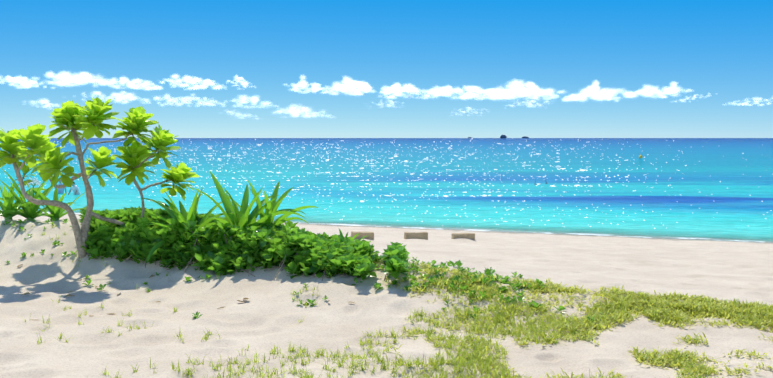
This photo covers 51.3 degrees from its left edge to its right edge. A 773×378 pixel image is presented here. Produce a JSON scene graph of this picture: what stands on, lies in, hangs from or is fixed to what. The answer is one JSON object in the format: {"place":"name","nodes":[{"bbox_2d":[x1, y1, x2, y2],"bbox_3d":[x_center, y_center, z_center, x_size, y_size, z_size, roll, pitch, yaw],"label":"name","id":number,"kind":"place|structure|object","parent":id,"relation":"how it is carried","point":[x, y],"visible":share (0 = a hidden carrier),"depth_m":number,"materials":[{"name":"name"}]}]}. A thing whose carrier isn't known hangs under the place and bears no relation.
{"place":"outdoors","nodes":[
{"label":"outdoors","id":0,"kind":"place"},
{"bbox_2d":[0,75,55,88],"bbox_3d":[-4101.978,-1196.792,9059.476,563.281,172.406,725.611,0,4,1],"label":"cloud","id":1,"kind":"structure","parent":0,"point":[20,80],"depth_m":8996.37,"materials":[{"name":"white"}]},
{"bbox_2d":[23,99,56,108],"bbox_3d":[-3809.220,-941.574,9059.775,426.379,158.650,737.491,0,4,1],"label":"cloud","id":2,"kind":"structure","parent":0,"point":[44,102],"depth_m":8962.87,"materials":[{"name":"white"}]},
{"bbox_2d":[31,71,117,87],"bbox_3d":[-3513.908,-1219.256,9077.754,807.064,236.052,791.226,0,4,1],"label":"cloud","id":3,"kind":"structure","parent":0,"point":[81,79],"depth_m":9010.47,"materials":[{"name":"white"}]},
{"bbox_2d":[82,91,159,104],"bbox_3d":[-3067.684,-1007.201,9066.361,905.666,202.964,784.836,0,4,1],"label":"cloud","id":4,"kind":"structure","parent":0,"point":[120,97],"depth_m":8995.44,"materials":[{"name":"white"}]},
{"bbox_2d":[103,77,162,90],"bbox_3d":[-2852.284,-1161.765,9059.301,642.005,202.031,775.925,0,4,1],"label":"cloud","id":5,"kind":"structure","parent":0,"point":[132,85],"depth_m":8956.11,"materials":[{"name":"white"}]},
{"bbox_2d":[153,93,227,106],"bbox_3d":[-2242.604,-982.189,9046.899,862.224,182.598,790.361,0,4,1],"label":"cloud","id":6,"kind":"structure","parent":0,"point":[199,103],"depth_m":8986.93,"materials":[{"name":"white"}]},
{"bbox_2d":[159,73,226,90],"bbox_3d":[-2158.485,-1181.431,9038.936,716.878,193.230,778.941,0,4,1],"label":"cloud","id":7,"kind":"structure","parent":0,"point":[193,81],"depth_m":9019.09,"materials":[{"name":"white"}]},
{"bbox_2d":[219,109,259,119],"bbox_3d":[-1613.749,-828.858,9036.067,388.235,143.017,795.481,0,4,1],"label":"cloud","id":8,"kind":"structure","parent":0,"point":[240,114],"depth_m":8994.32,"materials":[{"name":"white"}]},
{"bbox_2d":[226,75,253,88],"bbox_3d":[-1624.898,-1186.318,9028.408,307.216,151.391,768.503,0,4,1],"label":"cloud","id":9,"kind":"structure","parent":0,"point":[242,79],"depth_m":8836.16,"materials":[{"name":"white"}]},
{"bbox_2d":[223,95,279,108],"bbox_3d":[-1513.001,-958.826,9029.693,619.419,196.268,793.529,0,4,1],"label":"cloud","id":10,"kind":"structure","parent":0,"point":[253,101],"depth_m":8845.33,"materials":[{"name":"white"}]},
{"bbox_2d":[274,104,333,118],"bbox_3d":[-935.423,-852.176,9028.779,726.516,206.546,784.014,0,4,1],"label":"cloud","id":11,"kind":"structure","parent":0,"point":[306,111],"depth_m":8887.10,"materials":[{"name":"white"}]},
{"bbox_2d":[284,74,324,93],"bbox_3d":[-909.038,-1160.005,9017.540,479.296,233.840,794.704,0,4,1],"label":"cloud","id":12,"kind":"structure","parent":0,"point":[303,85],"depth_m":8988.59,"materials":[{"name":"white"}]},
{"bbox_2d":[322,76,374,96],"bbox_3d":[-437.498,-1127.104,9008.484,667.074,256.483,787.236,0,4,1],"label":"cloud","id":13,"kind":"structure","parent":0,"point":[359,87],"depth_m":8816.44,"materials":[{"name":"white"}]},
{"bbox_2d":[367,99,403,108],"bbox_3d":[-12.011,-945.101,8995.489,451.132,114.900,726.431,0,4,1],"label":"cloud","id":14,"kind":"structure","parent":0,"point":[386,103],"depth_m":8891.65,"materials":[{"name":"white"}]},
{"bbox_2d":[0,210,772,377],"bbox_3d":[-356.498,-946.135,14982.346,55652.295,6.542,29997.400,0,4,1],"label":"beach ground","id":15,"kind":"structure","parent":0,"point":[267,315],"depth_m":7.54,"materials":[{"name":"beige sand"}]},
{"bbox_2d":[0,183,45,219],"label":"crinum","id":16,"kind":"object","parent":15,"relation":"on","point":[8,199],"visible":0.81,"depth_m":10.83,"materials":[{"name":"green plant"}]},
{"bbox_2d":[0,168,66,220],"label":"crinum","id":17,"kind":"object","parent":15,"relation":"on","point":[30,212],"visible":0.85,"depth_m":10.90,"materials":[{"name":"green plant"}]},
{"bbox_2d":[19,188,85,220],"bbox_3d":[-4.432,0.209,10.911,0.885,0.510,0.967,0,4,1],"label":"crinum","id":18,"kind":"object","parent":15,"relation":"on","point":[56,213],"visible":0.73,"depth_m":10.86,"materials":[{"name":"green plant"}]},
{"bbox_2d":[57,180,66,192],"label":"wader","id":19,"kind":"object","parent":15,"relation":"on","point":[60,190],"visible":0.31,"depth_m":43.83,"materials":[{"name":"blue"}]},
{"bbox_2d":[68,181,80,194],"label":"rock","id":20,"kind":"object","parent":15,"relation":"on","point":[75,189],"visible":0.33,"depth_m":42.70,"materials":[{"name":"beige stone"}]},
{"bbox_2d":[0,97,199,257],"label":"small tree","id":21,"kind":"object","parent":15,"relation":"on","point":[135,155],"visible":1,"depth_m":9.46,"materials":[{"name":"green plant"}]},
{"bbox_2d":[133,186,232,261],"bbox_3d":[-2.360,0.372,9.506,1.254,0.840,1.284,0,4,1],"label":"crinum","id":22,"kind":"object","parent":15,"relation":"on","point":[171,209],"visible":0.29,"depth_m":9.43,"materials":[{"name":"green plant"}]},
{"bbox_2d":[17,264,448,324],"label":"dry leaf litter","id":23,"kind":"object","parent":15,"relation":"on","point":[156,301],"visible":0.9,"depth_m":8.08,"materials":[{"name":"brown plant"}]},
{"bbox_2d":[188,170,304,238],"bbox_3d":[-1.623,0.230,9.358,1.473,0.884,1.393,0,4,1],"label":"crinum","id":24,"kind":"object","parent":15,"relation":"on","point":[242,217],"visible":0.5,"depth_m":9.40,"materials":[{"name":"green plant"}]},
{"bbox_2d":[79,206,415,280],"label":"leafy shrubs","id":25,"kind":"object","parent":15,"relation":"on","point":[294,248],"visible":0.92,"depth_m":8.96,"materials":[{"name":"green plant"}]},
{"bbox_2d":[214,181,318,227],"bbox_3d":[-1.474,0.269,9.729,1.128,0.810,1.239,-3,4,-36],"label":"crinum","id":26,"kind":"object","parent":15,"relation":"on","point":[272,206],"visible":0.46,"depth_m":9.63,"materials":[{"name":"green plant"}]},
{"bbox_2d":[328,229,367,244],"bbox_3d":[-0.444,0.628,9.048,0.597,0.335,0.562,-1,4,-17],"label":"crinum","id":27,"kind":"object","parent":15,"relation":"on","point":[342,239],"visible":0.21,"depth_m":9.11,"materials":[{"name":"green plant"}]},
{"bbox_2d":[4,218,701,377],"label":"plants","id":28,"kind":"object","parent":15,"relation":"on","point":[487,272],"visible":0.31,"depth_m":8.22,"materials":[{"name":"green plant"}]},
{"bbox_2d":[351,231,373,239],"bbox_3d":[-0.478,0.994,15.962,0.455,0.302,0.185,3,5,-16],"label":"bench","id":29,"kind":"object","parent":15,"relation":"on","point":[370,236],"depth_m":15.90,"materials":[{"name":"brown wood"}]},
{"bbox_2d":[14,220,772,377],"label":"grass tufts","id":30,"kind":"object","parent":15,"relation":"on","point":[441,360],"visible":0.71,"depth_m":6.33,"materials":[{"name":"green plant"}]},
{"bbox_2d":[404,231,427,239],"bbox_3d":[0.611,1.042,16.682,0.485,0.316,0.212,1,2,-13],"label":"bench","id":31,"kind":"object","parent":15,"relation":"on","point":[416,235],"depth_m":16.60,"materials":[{"name":"brown wood"}]},
{"bbox_2d":[451,233,474,239],"bbox_3d":[1.663,1.090,17.449,0.503,0.279,0.226,-3,5,-4],"label":"bench","id":32,"kind":"object","parent":15,"relation":"on","point":[463,235],"depth_m":17.34,"materials":[{"name":"brown wood"}]},
{"bbox_2d":[354,259,772,377],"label":"ground cover mat","id":33,"kind":"object","parent":15,"relation":"on","point":[699,307],"visible":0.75,"depth_m":7.08,"materials":[{"name":"green plant"}]},
{"bbox_2d":[0,138,772,242],"bbox_3d":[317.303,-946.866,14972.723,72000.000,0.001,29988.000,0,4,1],"label":"sea water","id":34,"kind":"structure","parent":0,"point":[696,188],"depth_m":54.38,"materials":[{"name":"blue liquid"}]},
{"bbox_2d":[0,0,772,137],"label":"sky","id":35,"kind":"structure","parent":0,"point":[722,50],"materials":[{"name":"blue"}]},
{"bbox_2d":[377,81,428,99],"bbox_3d":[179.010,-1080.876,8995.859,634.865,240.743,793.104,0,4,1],"label":"cloud","id":36,"kind":"structure","parent":0,"point":[408,88],"depth_m":8814.27,"materials":[{"name":"white"}]},
{"bbox_2d":[421,85,486,99],"bbox_3d":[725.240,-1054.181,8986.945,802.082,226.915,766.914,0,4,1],"label":"cloud","id":37,"kind":"structure","parent":0,"point":[469,94],"depth_m":8910.34,"materials":[{"name":"white"}]},
{"bbox_2d":[453,106,488,115],"bbox_3d":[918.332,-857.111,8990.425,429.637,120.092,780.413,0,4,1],"label":"cloud","id":38,"kind":"structure","parent":0,"point":[470,109],"depth_m":8786.05,"materials":[{"name":"white"}]},
{"bbox_2d":[472,77,567,101],"bbox_3d":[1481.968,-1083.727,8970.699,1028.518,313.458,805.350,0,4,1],"label":"cloud","id":39,"kind":"structure","parent":0,"point":[497,94],"depth_m":8809.03,"materials":[{"name":"white"}]},
{"bbox_2d":[510,96,549,107],"bbox_3d":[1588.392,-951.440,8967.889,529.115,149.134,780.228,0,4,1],"label":"cloud","id":40,"kind":"structure","parent":0,"point":[531,102],"depth_m":8961.06,"materials":[{"name":"white"}]},
{"bbox_2d":[561,80,633,101],"bbox_3d":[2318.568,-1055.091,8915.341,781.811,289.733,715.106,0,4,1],"label":"cloud","id":41,"kind":"structure","parent":0,"point":[594,92],"depth_m":8912.79,"materials":[{"name":"white"}]},
{"bbox_2d":[624,81,692,98],"bbox_3d":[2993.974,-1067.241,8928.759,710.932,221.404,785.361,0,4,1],"label":"cloud","id":42,"kind":"structure","parent":0,"point":[671,90],"depth_m":8803.34,"materials":[{"name":"white"}]},
{"bbox_2d":[672,94,708,101],"bbox_3d":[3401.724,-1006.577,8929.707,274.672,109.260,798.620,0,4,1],"label":"cloud","id":43,"kind":"structure","parent":0,"point":[689,98],"depth_m":8983.84,"materials":[{"name":"white"}]},
{"bbox_2d":[725,97,772,106],"bbox_3d":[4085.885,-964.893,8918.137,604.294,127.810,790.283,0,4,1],"label":"cloud","id":44,"kind":"structure","parent":0,"point":[744,103],"depth_m":9088.16,"materials":[{"name":"white"}]}
]}

